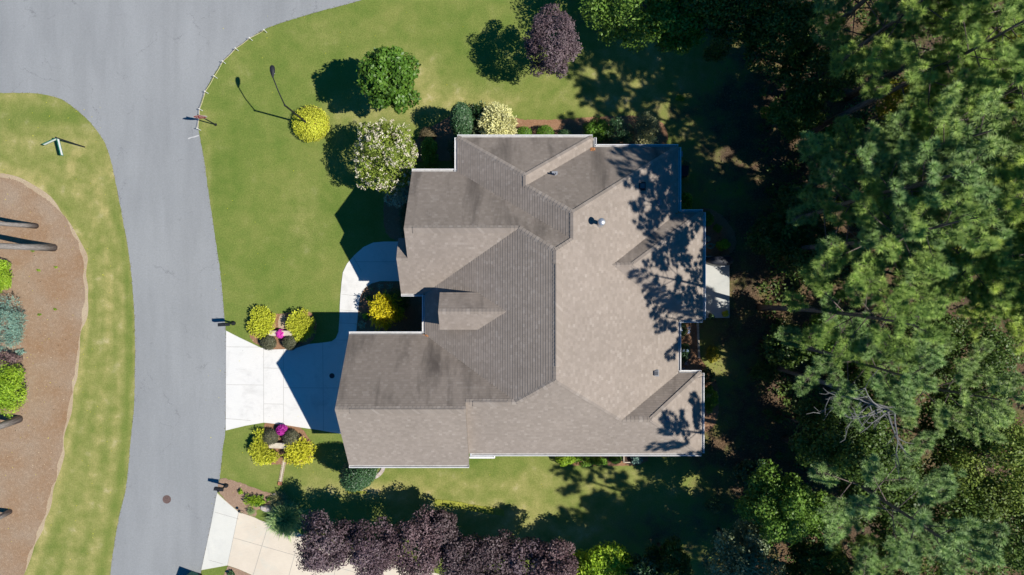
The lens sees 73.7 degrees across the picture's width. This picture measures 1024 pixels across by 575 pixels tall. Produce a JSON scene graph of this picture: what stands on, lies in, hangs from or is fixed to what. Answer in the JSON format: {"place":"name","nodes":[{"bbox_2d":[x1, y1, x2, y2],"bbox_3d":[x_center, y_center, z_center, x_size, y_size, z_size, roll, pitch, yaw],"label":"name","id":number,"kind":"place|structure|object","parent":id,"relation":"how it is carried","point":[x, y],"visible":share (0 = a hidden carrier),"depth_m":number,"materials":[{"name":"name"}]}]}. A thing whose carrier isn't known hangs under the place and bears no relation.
{"place":"outdoors","nodes":[
{"label":"outdoors","id":0,"kind":"place"},
{"bbox_2d":[0,93,134,574],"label":"island lawn","id":1,"kind":"structure","parent":0,"point":[91,481],"depth_m":41.67,"materials":[{"name":"green plant"}]},
{"bbox_2d":[0,177,84,574],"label":"island mulch bed","id":2,"kind":"object","parent":1,"relation":"on","point":[49,346],"visible":1,"depth_m":41.65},
{"bbox_2d":[0,294,27,348],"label":"shrub","id":3,"kind":"object","parent":2,"relation":"on","point":[12,324],"visible":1,"depth_m":40.25,"materials":[{"name":"blue plant"}]},
{"bbox_2d":[0,359,28,418],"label":"shrub","id":4,"kind":"object","parent":2,"relation":"on","point":[9,394],"visible":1,"depth_m":40.16,"materials":[{"name":"green plant"}]},
{"bbox_2d":[0,243,56,250],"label":"pine tree","id":5,"kind":"object","parent":2,"relation":"on","point":[44,247],"visible":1,"depth_m":39.60,"materials":[{"name":"brown plant"}]},
{"bbox_2d":[0,173,87,570],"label":"bare soil edge","id":6,"kind":"object","parent":1,"relation":"on","point":[39,191],"visible":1,"depth_m":41.66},
{"bbox_2d":[0,0,359,574],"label":"road","id":7,"kind":"structure","parent":0,"point":[131,78],"depth_m":41.66,"materials":[{"name":"asphalt"}]},
{"bbox_2d":[226,331,347,433],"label":"driveway","id":8,"kind":"structure","parent":0,"point":[298,387],"depth_m":41.64,"materials":[{"name":"white concrete"}]},
{"bbox_2d":[202,493,440,574],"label":"neighbour driveway","id":9,"kind":"structure","parent":0,"point":[257,548],"depth_m":41.64,"materials":[{"name":"beige concrete"}]},
{"bbox_2d":[201,495,237,569],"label":"driveway apron","id":10,"kind":"object","parent":9,"relation":"attached to","point":[220,540],"visible":1,"depth_m":41.63,"materials":[{"name":"grey concrete"}]},
{"bbox_2d":[199,0,749,574],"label":"lawn","id":11,"kind":"structure","parent":0,"point":[287,238],"depth_m":41.67,"materials":[{"name":"green plant"}]},
{"bbox_2d":[218,478,288,515],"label":"mulch bed","id":12,"kind":"object","parent":11,"relation":"on","point":[231,496],"visible":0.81,"depth_m":41.65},
{"bbox_2d":[262,491,307,540],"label":"ornamental grass","id":13,"kind":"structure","parent":12,"relation":"on","point":[285,519],"depth_m":41.11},
{"bbox_2d":[250,310,316,348],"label":"mulch bed","id":14,"kind":"object","parent":11,"relation":"on","point":[256,340],"visible":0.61,"depth_m":41.65,"materials":[{"name":"brown wood"}]},
{"bbox_2d":[250,305,276,326],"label":"shrub","id":15,"kind":"object","parent":14,"relation":"on","point":[260,315],"visible":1,"depth_m":41.05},
{"bbox_2d":[285,307,315,337],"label":"shrub","id":16,"kind":"object","parent":14,"relation":"on","point":[297,321],"visible":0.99,"depth_m":40.89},
{"bbox_2d":[256,423,312,464],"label":"mulch bed","id":17,"kind":"object","parent":11,"relation":"on","point":[301,433],"visible":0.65,"depth_m":41.65,"materials":[{"name":"brown wood"}]},
{"bbox_2d":[247,428,270,460],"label":"shrub","id":18,"kind":"object","parent":17,"relation":"on","point":[258,448],"visible":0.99,"depth_m":40.99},
{"bbox_2d":[282,436,316,468],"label":"shrub","id":19,"kind":"object","parent":17,"relation":"on","point":[293,453],"visible":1,"depth_m":40.97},
{"bbox_2d":[294,106,328,140],"bbox_3d":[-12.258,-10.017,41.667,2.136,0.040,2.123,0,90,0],"label":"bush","id":20,"kind":"object","parent":11,"relation":"on","point":[311,123],"visible":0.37,"depth_m":41.65,"materials":[{"name":"yellow plant"}]},
{"bbox_2d":[291,104,330,142],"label":"shrub","id":21,"kind":"object","parent":20,"relation":"on","point":[321,128],"visible":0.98,"depth_m":40.95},
{"bbox_2d":[293,509,357,574],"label":"purple tree","id":22,"kind":"object","parent":11,"relation":"on","point":[314,557],"visible":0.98,"depth_m":37.32,"materials":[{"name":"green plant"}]},
{"bbox_2d":[338,460,377,492],"bbox_3d":[-8.906,10.751,39.547,2.100,4.218,1.903,0,90,0],"label":"shrub","id":23,"kind":"object","parent":11,"relation":"on","point":[355,479],"visible":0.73,"depth_m":38.28,"materials":[{"name":"green plant"}]},
{"bbox_2d":[333,242,398,340],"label":"walkway","id":24,"kind":"structure","parent":11,"relation":"on","point":[369,264],"depth_m":41.63,"materials":[{"name":"white concrete"}]},
{"bbox_2d":[343,516,401,574],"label":"purple tree","id":25,"kind":"object","parent":11,"relation":"on","point":[362,547],"visible":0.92,"depth_m":37.40,"materials":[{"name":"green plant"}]},
{"bbox_2d":[354,117,418,195],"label":"flowering tree","id":26,"kind":"object","parent":11,"relation":"on","point":[374,137],"visible":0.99,"depth_m":37.92,"materials":[{"name":"white plant"}]},
{"bbox_2d":[356,45,421,113],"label":"shade tree","id":27,"kind":"object","parent":11,"relation":"on","point":[386,77],"visible":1,"depth_m":36.30,"materials":[{"name":"green plant"}]},
{"bbox_2d":[357,281,424,333],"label":"mulch bed","id":28,"kind":"object","parent":11,"relation":"on","point":[413,320],"visible":0.3,"depth_m":41.65,"materials":[{"name":"brown wood"}]},
{"bbox_2d":[367,289,401,330],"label":"shrub","id":29,"kind":"object","parent":28,"relation":"on","point":[385,305],"visible":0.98,"depth_m":40.12,"materials":[{"name":"plant"}]},
{"bbox_2d":[383,171,410,240],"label":"mulch bed","id":30,"kind":"object","parent":11,"relation":"on","point":[392,219],"visible":0.3,"depth_m":41.65,"materials":[{"name":"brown wood"}]},
{"bbox_2d":[381,504,445,574],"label":"purple tree","id":31,"kind":"object","parent":11,"relation":"on","point":[426,562],"visible":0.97,"depth_m":37.67,"materials":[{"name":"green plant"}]},
{"bbox_2d":[415,508,458,557],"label":"purple tree","id":32,"kind":"object","parent":11,"relation":"on","point":[442,518],"visible":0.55,"depth_m":38.39,"materials":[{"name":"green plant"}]},
{"bbox_2d":[435,528,489,574],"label":"purple tree","id":33,"kind":"object","parent":11,"relation":"on","point":[453,560],"visible":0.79,"depth_m":37.67,"materials":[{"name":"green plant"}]},
{"bbox_2d":[468,528,525,574],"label":"purple tree","id":34,"kind":"object","parent":11,"relation":"on","point":[496,548],"visible":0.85,"depth_m":37.82,"materials":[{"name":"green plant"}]},
{"bbox_2d":[335,135,705,467],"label":"house","id":35,"kind":"structure","parent":11,"relation":"on","point":[559,281],"depth_m":35.41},
{"bbox_2d":[499,536,556,574],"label":"purple tree","id":36,"kind":"object","parent":11,"relation":"on","point":[522,552],"visible":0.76,"depth_m":37.88,"materials":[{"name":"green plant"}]},
{"bbox_2d":[411,111,667,161],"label":"mulch bed","id":37,"kind":"object","parent":11,"relation":"on","point":[444,132],"visible":0.34,"depth_m":41.65,"materials":[{"name":"soil"}]},
{"bbox_2d":[420,136,438,166],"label":"shrub","id":38,"kind":"object","parent":37,"relation":"on","point":[429,145],"visible":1,"depth_m":40.40,"materials":[{"name":"green plant"}]},
{"bbox_2d":[450,101,473,135],"bbox_3d":[-2.918,-9.643,39.481,1.377,4.352,1.992,0,90,0],"label":"shrub","id":39,"kind":"object","parent":37,"relation":"on","point":[461,123],"visible":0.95,"depth_m":38.34,"materials":[{"name":"green plant"}]},
{"bbox_2d":[477,102,517,134],"bbox_3d":[-0.862,-9.610,40.250,2.506,2.527,2.468,0,90,0],"label":"shrub","id":40,"kind":"object","parent":37,"relation":"on","point":[498,119],"visible":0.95,"depth_m":39.50,"materials":[{"name":"beige plant"}]},
{"bbox_2d":[582,116,613,143],"bbox_3d":[5.066,-9.211,40.260,1.810,2.407,1.576,0,90,0],"label":"shrub","id":41,"kind":"object","parent":37,"relation":"on","point":[596,129],"visible":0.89,"depth_m":39.62,"materials":[{"name":"green plant"}]},
{"bbox_2d":[599,116,634,143],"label":"shrub","id":42,"kind":"object","parent":37,"relation":"on","point":[622,138],"visible":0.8,"depth_m":40.04,"materials":[{"name":"green plant"}]},
{"bbox_2d":[629,112,661,143],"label":"shrub","id":43,"kind":"object","parent":37,"relation":"on","point":[650,123],"visible":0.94,"depth_m":40.20,"materials":[{"name":"plant"}]},
{"bbox_2d":[522,3,582,78],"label":"purple tree","id":44,"kind":"object","parent":11,"relation":"on","point":[560,54],"visible":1,"depth_m":36.97,"materials":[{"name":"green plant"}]},
{"bbox_2d":[527,537,580,574],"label":"purple tree","id":45,"kind":"object","parent":11,"relation":"on","point":[558,549],"visible":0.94,"depth_m":37.31,"materials":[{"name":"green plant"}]},
{"bbox_2d":[571,540,634,574],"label":"shrub","id":46,"kind":"object","parent":11,"relation":"on","point":[607,559],"visible":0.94,"depth_m":38.10,"materials":[{"name":"green plant"}]},
{"bbox_2d":[620,551,664,574],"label":"broadleaf tree","id":47,"kind":"object","parent":11,"relation":"on","point":[645,566],"visible":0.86,"depth_m":37.89,"materials":[{"name":"green plant"}]},
{"bbox_2d":[642,535,693,574],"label":"broadleaf tree","id":48,"kind":"object","parent":11,"relation":"on","point":[671,551],"visible":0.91,"depth_m":38.35,"materials":[{"name":"green plant"}]},
{"bbox_2d":[645,0,711,55],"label":"broadleaf tree","id":49,"kind":"object","parent":11,"relation":"on","point":[678,41],"visible":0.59,"depth_m":37.03,"materials":[{"name":"green plant"}]},
{"bbox_2d":[681,323,718,431],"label":"mulch bed","id":50,"kind":"object","parent":11,"relation":"on","point":[694,361],"visible":0.42,"depth_m":41.65,"materials":[{"name":"soil"}]},
{"bbox_2d":[702,39,731,61],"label":"shrub","id":51,"kind":"object","parent":11,"relation":"on","point":[722,49],"visible":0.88,"depth_m":40.59,"materials":[{"name":"green plant"}]},
{"bbox_2d":[701,207,735,255],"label":"mulch bed","id":52,"kind":"object","parent":11,"relation":"on","point":[719,219],"visible":0.5,"depth_m":41.65,"materials":[{"name":"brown wood"}]},
{"bbox_2d":[703,0,784,48],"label":"broadleaf tree","id":53,"kind":"object","parent":11,"relation":"on","point":[737,25],"visible":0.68,"depth_m":36.48,"materials":[{"name":"green plant"}]},
{"bbox_2d":[606,0,1023,574],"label":"forest floor","id":54,"kind":"structure","parent":0,"point":[741,401],"depth_m":41.67,"materials":[{"name":"soil"},{"name":"dead leaves"},{"name":"pine straw"}]},
{"bbox_2d":[578,0,685,53],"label":"broadleaf tree","id":55,"kind":"object","parent":54,"relation":"on","point":[636,25],"visible":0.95,"depth_m":36.91,"materials":[{"name":"green plant"}]},
{"bbox_2d":[666,0,747,29],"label":"broadleaf tree","id":56,"kind":"object","parent":54,"relation":"on","point":[714,11],"visible":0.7,"depth_m":35.79,"materials":[{"name":"green plant"}]},
{"bbox_2d":[706,256,728,317],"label":"patio","id":57,"kind":"structure","parent":54,"relation":"on","point":[717,291],"depth_m":41.53,"materials":[{"name":"concrete"}]},
{"bbox_2d":[702,516,787,574],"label":"broadleaf tree","id":58,"kind":"object","parent":54,"relation":"on","point":[738,559],"visible":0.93,"depth_m":36.12,"materials":[{"name":"green plant"}]},
{"bbox_2d":[733,459,774,495],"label":"broadleaf tree","id":59,"kind":"object","parent":54,"relation":"on","point":[744,473],"visible":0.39,"depth_m":38.25,"materials":[{"name":"green plant"}]},
{"bbox_2d":[744,213,801,263],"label":"broadleaf tree","id":60,"kind":"object","parent":54,"relation":"on","point":[764,239],"visible":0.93,"depth_m":37.60,"materials":[{"name":"green plant"}]},
{"bbox_2d":[732,458,824,546],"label":"broadleaf tree","id":61,"kind":"object","parent":54,"relation":"on","point":[788,521],"visible":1,"depth_m":34.52,"materials":[{"name":"green plant"}]},
{"bbox_2d":[741,0,822,76],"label":"broadleaf tree","id":62,"kind":"object","parent":54,"relation":"on","point":[794,30],"visible":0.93,"depth_m":35.77,"materials":[{"name":"green plant"}]},
{"bbox_2d":[760,324,813,370],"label":"broadleaf tree","id":63,"kind":"object","parent":54,"relation":"on","point":[785,356],"visible":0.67,"depth_m":37.25,"materials":[{"name":"green plant"}]},
{"bbox_2d":[766,82,829,143],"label":"broadleaf tree","id":64,"kind":"object","parent":54,"relation":"on","point":[805,111],"visible":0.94,"depth_m":37.24,"materials":[{"name":"green plant"}]},
{"bbox_2d":[772,183,824,229],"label":"broadleaf tree","id":65,"kind":"object","parent":54,"relation":"on","point":[788,197],"visible":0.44,"depth_m":37.56,"materials":[{"name":"green plant"}]},
{"bbox_2d":[781,487,844,542],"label":"broadleaf tree","id":66,"kind":"object","parent":54,"relation":"on","point":[813,531],"visible":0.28,"depth_m":35.71,"materials":[{"name":"green plant"}]},
{"bbox_2d":[777,220,854,290],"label":"broadleaf tree","id":67,"kind":"object","parent":54,"relation":"on","point":[793,261],"visible":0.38,"depth_m":37.07,"materials":[{"name":"green plant"}]},
{"bbox_2d":[778,536,853,574],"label":"broadleaf tree","id":68,"kind":"object","parent":54,"relation":"on","point":[814,553],"visible":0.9,"depth_m":36.20,"materials":[{"name":"green plant"}]},
{"bbox_2d":[775,34,867,109],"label":"broadleaf tree","id":69,"kind":"object","parent":54,"relation":"on","point":[818,60],"visible":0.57,"depth_m":36.36,"materials":[{"name":"green plant"}]},
{"bbox_2d":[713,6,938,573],"bbox_3d":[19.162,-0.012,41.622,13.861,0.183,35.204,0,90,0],"label":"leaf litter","id":70,"kind":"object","parent":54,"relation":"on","point":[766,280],"visible":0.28,"depth_m":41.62,"materials":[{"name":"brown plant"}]},
{"bbox_2d":[799,306,866,371],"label":"broadleaf tree","id":71,"kind":"object","parent":54,"relation":"on","point":[829,346],"visible":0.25,"depth_m":36.79,"materials":[{"name":"green plant"}]},
{"bbox_2d":[776,397,898,487],"bbox_3d":[16.227,7.554,36.177,4.149,10.981,4.056,0,90,0],"label":"broadleaf tree","id":72,"kind":"object","parent":54,"relation":"on","point":[865,447],"visible":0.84,"depth_m":32.49,"materials":[{"name":"green plant"}]},
{"bbox_2d":[809,117,866,171],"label":"broadleaf tree","id":73,"kind":"object","parent":54,"relation":"on","point":[832,133],"visible":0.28,"depth_m":36.59,"materials":[{"name":"green plant"}]},
{"bbox_2d":[773,364,914,478],"bbox_3d":[16.047,5.883,35.272,4.462,12.802,3.431,42,90,0],"label":"dead tree","id":74,"kind":"object","parent":54,"relation":"on","point":[869,402],"visible":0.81,"depth_m":30.77,"materials":[{"name":"grey wood"}]},
{"bbox_2d":[794,534,898,574],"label":"pine tree","id":75,"kind":"object","parent":54,"relation":"on","point":[870,560],"visible":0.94,"depth_m":31.50,"materials":[{"name":"green plant"}]},
{"bbox_2d":[803,531,900,574],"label":"pine tree","id":76,"kind":"object","parent":54,"relation":"on","point":[862,542],"visible":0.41,"depth_m":36.31,"materials":[{"name":"green plant"}]},
{"bbox_2d":[756,257,952,389],"bbox_3d":[15.208,1.556,32.958,6.510,17.428,5.381,20,90,0],"label":"pine tree","id":77,"kind":"object","parent":54,"relation":"on","point":[899,302],"visible":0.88,"depth_m":28.19,"materials":[{"name":"green plant"}]},
{"bbox_2d":[764,288,946,430],"bbox_3d":[15.577,3.515,33.752,5.805,15.842,5.293,34,90,0],"label":"pine tree","id":78,"kind":"object","parent":54,"relation":"on","point":[907,387],"visible":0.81,"depth_m":29.53,"materials":[{"name":"green plant"}]},
{"bbox_2d":[780,0,938,62],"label":"pine tree","id":79,"kind":"object","parent":54,"relation":"on","point":[890,15],"visible":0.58,"depth_m":30.74,"materials":[{"name":"green plant"}]},
{"bbox_2d":[824,362,919,426],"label":"broadleaf tree","id":80,"kind":"object","parent":54,"relation":"on","point":[860,381],"visible":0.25,"depth_m":35.14,"materials":[{"name":"green plant"}]},
{"bbox_2d":[792,0,958,70],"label":"pine tree","id":81,"kind":"object","parent":54,"relation":"on","point":[872,22],"visible":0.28,"depth_m":33.66,"materials":[{"name":"green plant"}]},
{"bbox_2d":[832,425,924,514],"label":"broadleaf tree","id":82,"kind":"object","parent":54,"relation":"on","point":[894,498],"visible":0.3,"depth_m":34.27,"materials":[{"name":"green plant"}]},
{"bbox_2d":[783,128,992,275],"bbox_3d":[15.773,-3.813,32.463,6.154,18.421,6.750,-2,90,0],"label":"pine tree","id":83,"kind":"object","parent":54,"relation":"on","point":[932,156],"visible":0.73,"depth_m":26.94,"materials":[{"name":"green plant"}]},
{"bbox_2d":[836,457,940,539],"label":"broadleaf tree","id":84,"kind":"object","parent":54,"relation":"on","point":[907,506],"visible":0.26,"depth_m":35.07,"materials":[{"name":"green plant"}]},
{"bbox_2d":[755,0,1023,574],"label":"undergrowth","id":85,"kind":"object","parent":54,"relation":"on","point":[790,385],"visible":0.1,"depth_m":41.35,"materials":[{"name":"green plant"}]},
{"bbox_2d":[783,0,995,98],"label":"pine tree","id":86,"kind":"object","parent":54,"relation":"on","point":[884,61],"visible":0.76,"depth_m":29.17,"materials":[{"name":"green plant"}]},
{"bbox_2d":[865,75,917,133],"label":"broadleaf tree","id":87,"kind":"object","parent":54,"relation":"on","point":[890,105],"visible":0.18,"depth_m":37.44,"materials":[{"name":"green plant"}]},
{"bbox_2d":[781,421,1011,574],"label":"pine tree","id":88,"kind":"object","parent":54,"relation":"on","point":[944,542],"visible":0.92,"depth_m":28.47,"materials":[{"name":"green plant"}]},
{"bbox_2d":[799,167,1000,323],"bbox_3d":[15.494,-1.966,32.281,5.799,18.784,7.016,10,90,0],"label":"pine tree","id":89,"kind":"object","parent":54,"relation":"on","point":[921,228],"visible":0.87,"depth_m":26.95,"materials":[{"name":"green plant"}]},
{"bbox_2d":[780,67,1023,233],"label":"pine tree","id":90,"kind":"object","parent":54,"relation":"on","point":[951,98],"visible":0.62,"depth_m":26.45,"materials":[{"name":"green plant"}]},
{"bbox_2d":[803,109,1005,272],"bbox_3d":[16.658,-4.378,32.739,6.548,17.869,5.970,-32,90,0],"label":"pine tree","id":91,"kind":"object","parent":54,"relation":"on","point":[907,165],"visible":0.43,"depth_m":27.48,"materials":[{"name":"green plant"}]},
{"bbox_2d":[805,177,1018,307],"bbox_3d":[18.028,-2.365,33.383,5.539,16.579,6.075,-8,90,0],"label":"pine tree","id":92,"kind":"object","parent":54,"relation":"on","point":[957,269],"visible":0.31,"depth_m":28.17,"materials":[{"name":"green plant"}]},
{"bbox_2d":[806,0,1023,147],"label":"pine tree","id":93,"kind":"object","parent":54,"relation":"on","point":[903,53],"visible":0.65,"depth_m":27.13,"materials":[{"name":"green plant"}]},
{"bbox_2d":[861,514,973,574],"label":"broadleaf tree","id":94,"kind":"object","parent":54,"relation":"on","point":[938,571],"visible":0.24,"depth_m":35.13,"materials":[{"name":"green plant"}]},
{"bbox_2d":[881,310,970,383],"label":"broadleaf tree","id":95,"kind":"object","parent":54,"relation":"on","point":[954,339],"visible":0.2,"depth_m":36.01,"materials":[{"name":"green plant"}]},
{"bbox_2d":[840,129,1023,294],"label":"pine tree","id":96,"kind":"object","parent":54,"relation":"on","point":[1003,181],"visible":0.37,"depth_m":26.64,"materials":[{"name":"green plant"}]},
{"bbox_2d":[844,0,1023,105],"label":"pine tree","id":97,"kind":"object","parent":54,"relation":"on","point":[937,57],"visible":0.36,"depth_m":29.41,"materials":[{"name":"green plant"}]},
{"bbox_2d":[850,203,1023,325],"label":"pine tree","id":98,"kind":"object","parent":54,"relation":"on","point":[1007,260],"visible":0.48,"depth_m":28.02,"materials":[{"name":"green plant"}]},
{"bbox_2d":[852,328,1023,444],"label":"pine tree","id":99,"kind":"object","parent":54,"relation":"on","point":[995,411],"visible":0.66,"depth_m":29.61,"materials":[{"name":"green plant"}]},
{"bbox_2d":[879,31,1023,184],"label":"pine tree","id":100,"kind":"object","parent":54,"relation":"on","point":[965,61],"visible":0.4,"depth_m":27.11,"materials":[{"name":"green plant"}]},
{"bbox_2d":[904,467,1002,559],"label":"broadleaf tree","id":101,"kind":"object","parent":54,"relation":"on","point":[967,507],"visible":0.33,"depth_m":33.89,"materials":[{"name":"green plant"}]},
{"bbox_2d":[908,380,1002,456],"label":"broadleaf tree","id":102,"kind":"object","parent":54,"relation":"on","point":[949,432],"visible":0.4,"depth_m":34.93,"materials":[{"name":"green plant"}]},
{"bbox_2d":[907,58,1023,183],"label":"pine tree","id":103,"kind":"object","parent":54,"relation":"on","point":[982,136],"visible":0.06,"depth_m":30.69,"materials":[{"name":"green plant"}]},
{"bbox_2d":[913,396,1023,522],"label":"broadleaf tree","id":104,"kind":"object","parent":54,"relation":"on","point":[969,462],"visible":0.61,"depth_m":33.82,"materials":[{"name":"green plant"}]},
{"bbox_2d":[930,311,1023,404],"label":"broadleaf tree","id":105,"kind":"object","parent":54,"relation":"on","point":[992,357],"visible":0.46,"depth_m":35.36,"materials":[{"name":"green plant"}]},
{"bbox_2d":[944,247,1023,355],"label":"pine tree","id":106,"kind":"object","parent":54,"relation":"on","point":[973,313],"visible":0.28,"depth_m":32.42,"materials":[{"name":"green plant"}]},
{"bbox_2d":[944,486,1023,574],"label":"broadleaf tree","id":107,"kind":"object","parent":54,"relation":"on","point":[1014,551],"visible":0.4,"depth_m":33.99,"materials":[{"name":"green plant"}]},
{"bbox_2d":[955,212,1023,328],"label":"pine tree","id":108,"kind":"object","parent":54,"relation":"on","point":[1020,310],"visible":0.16,"depth_m":29.81,"materials":[{"name":"green plant"}]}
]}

